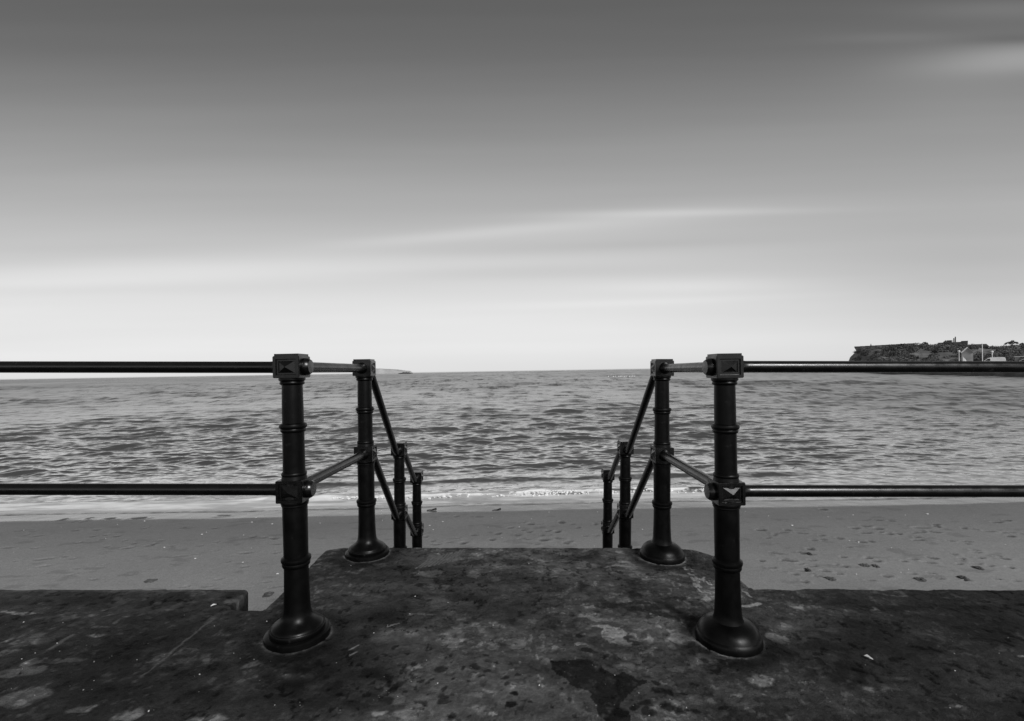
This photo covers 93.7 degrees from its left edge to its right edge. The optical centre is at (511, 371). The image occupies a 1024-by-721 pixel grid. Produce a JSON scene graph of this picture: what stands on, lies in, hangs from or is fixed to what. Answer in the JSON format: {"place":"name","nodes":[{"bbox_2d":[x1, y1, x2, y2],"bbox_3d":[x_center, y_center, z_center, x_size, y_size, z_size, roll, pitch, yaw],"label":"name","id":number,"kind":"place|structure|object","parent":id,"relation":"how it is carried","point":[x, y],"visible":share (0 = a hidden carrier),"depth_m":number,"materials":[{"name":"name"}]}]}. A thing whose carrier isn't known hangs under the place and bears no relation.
{"place":"outdoors","nodes":[
{"label":"outdoors","id":0,"kind":"place"},
{"bbox_2d":[376,368,412,373],"bbox_3d":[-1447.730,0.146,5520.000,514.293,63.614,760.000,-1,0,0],"label":"island","id":1,"kind":"structure","parent":0,"point":[386,371],"depth_m":5177.68,"materials":[{"name":"grey"}]},
{"bbox_2d":[0,547,1023,720],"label":"promenade","id":2,"kind":"structure","parent":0,"point":[584,634],"depth_m":1.89,"materials":[{"name":"concrete"}]},
{"bbox_2d":[0,353,423,653],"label":"railing","id":3,"kind":"object","parent":2,"relation":"on","point":[300,624],"visible":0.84,"depth_m":1.99,"materials":[{"name":"black metal"}]},
{"bbox_2d":[11,563,968,716],"bbox_3d":[-0.075,1.098,2.137,4.244,0.013,1.234,0,0,0],"label":"grit","id":4,"kind":"object","parent":2,"relation":"on","point":[455,644],"visible":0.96,"depth_m":1.71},
{"bbox_2d":[601,353,1023,657],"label":"railing","id":5,"kind":"object","parent":2,"relation":"on","point":[725,627],"visible":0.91,"depth_m":1.95,"materials":[{"name":"black metal"}]},
{"bbox_2d":[0,369,1023,515],"bbox_3d":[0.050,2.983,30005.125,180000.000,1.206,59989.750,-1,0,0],"label":"sea","id":6,"kind":"structure","parent":0,"point":[479,434],"depth_m":22.54,"materials":[{"name":"liquid"}]},
{"bbox_2d":[332,488,703,499],"bbox_3d":[0.248,2.902,11.387,8.945,0.148,0.299,-1,0,-1],"label":"surf foam","id":7,"kind":"object","parent":6,"relation":"on","point":[546,493],"visible":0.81,"depth_m":11.36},
{"bbox_2d":[0,497,1023,610],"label":"sand beach","id":8,"kind":"structure","parent":0,"point":[942,544],"depth_m":7.99,"materials":[{"name":"grey sand"}]},
{"bbox_2d":[143,579,157,582],"bbox_3d":[-4.864,2.816,6.455,0.180,0.028,0.165,-1,0,0],"label":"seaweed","id":9,"kind":"object","parent":8,"relation":"on","point":[149,580],"visible":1,"depth_m":6.44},
{"bbox_2d":[262,591,273,596],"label":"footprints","id":10,"kind":"object","parent":8,"relation":"on","point":[268,594],"visible":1,"depth_m":5.93,"materials":[{"name":"grey sand"}]},
{"bbox_2d":[86,510,1005,574],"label":"shell fragments","id":11,"kind":"object","parent":8,"relation":"on","point":[443,521],"visible":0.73,"depth_m":8.61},
{"bbox_2d":[824,576,836,580],"bbox_3d":[4.081,2.652,6.139,0.124,0.028,0.171,-1,0,0],"label":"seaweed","id":12,"kind":"object","parent":8,"relation":"on","point":[830,578],"visible":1,"depth_m":6.12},
{"bbox_2d":[859,563,870,566],"bbox_3d":[4.847,2.662,6.581,0.146,0.028,0.148,-1,0,17],"label":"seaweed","id":13,"kind":"object","parent":8,"relation":"on","point":[864,565],"visible":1,"depth_m":6.57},
{"bbox_2d":[914,577,926,581],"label":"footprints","id":14,"kind":"object","parent":8,"relation":"on","point":[921,579],"visible":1,"depth_m":6.07,"materials":[{"name":"grey sand"}]},
{"bbox_2d":[956,575,969,580],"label":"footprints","id":15,"kind":"object","parent":8,"relation":"on","point":[963,577],"visible":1,"depth_m":6.10,"materials":[{"name":"grey sand"}]},
{"bbox_2d":[971,566,984,569],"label":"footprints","id":16,"kind":"object","parent":8,"relation":"on","point":[979,567],"visible":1,"depth_m":6.42,"materials":[{"name":"grey sand"}]},
{"bbox_2d":[0,0,1023,379],"label":"sky","id":17,"kind":"structure","parent":0,"point":[415,186],"materials":[{"name":"grey"}]},
{"bbox_2d":[849,347,1021,373],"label":"headland","id":18,"kind":"structure","parent":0,"point":[921,353],"depth_m":227.13,"materials":[{"name":"grey plant"}]},
{"bbox_2d":[854,343,917,350],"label":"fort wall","id":19,"kind":"structure","parent":18,"relation":"on","point":[856,347],"depth_m":285.70,"materials":[{"name":"stone"}]},
{"bbox_2d":[852,342,1023,360],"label":"shrubs","id":20,"kind":"object","parent":18,"relation":"on","point":[893,351],"visible":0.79,"depth_m":225.01,"materials":[{"name":"plant"}]},
{"bbox_2d":[881,373,1023,376],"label":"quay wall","id":21,"kind":"structure","parent":18,"relation":"on","point":[1003,374],"depth_m":114.08,"materials":[{"name":"stone"}]},
{"bbox_2d":[938,337,967,344],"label":"house","id":22,"kind":"structure","parent":18,"relation":"on","point":[955,342],"depth_m":285.55,"materials":[{"name":"stone"}]},
{"bbox_2d":[961,347,973,360],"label":"beach shelter","id":23,"kind":"object","parent":18,"relation":"on","point":[967,353],"visible":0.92,"depth_m":167.96,"materials":[{"name":"white paint"}]},
{"bbox_2d":[972,344,989,348],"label":"house","id":24,"kind":"structure","parent":18,"relation":"on","point":[985,346],"depth_m":261.59,"materials":[{"name":"stone"}]},
{"bbox_2d":[984,357,1005,360],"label":"van","id":25,"kind":"object","parent":18,"relation":"on","point":[996,359],"visible":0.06,"depth_m":108.99,"materials":[{"name":"white paint"}]},
{"bbox_2d":[1004,340,1018,345],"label":"tree","id":26,"kind":"object","parent":18,"relation":"on","point":[1011,343],"visible":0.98,"depth_m":269.75,"materials":[{"name":"black plant"}]},
{"bbox_2d":[1014,356,1023,360],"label":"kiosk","id":27,"kind":"object","parent":18,"relation":"on","point":[1018,358],"visible":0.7,"depth_m":128.16,"materials":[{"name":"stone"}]}
]}

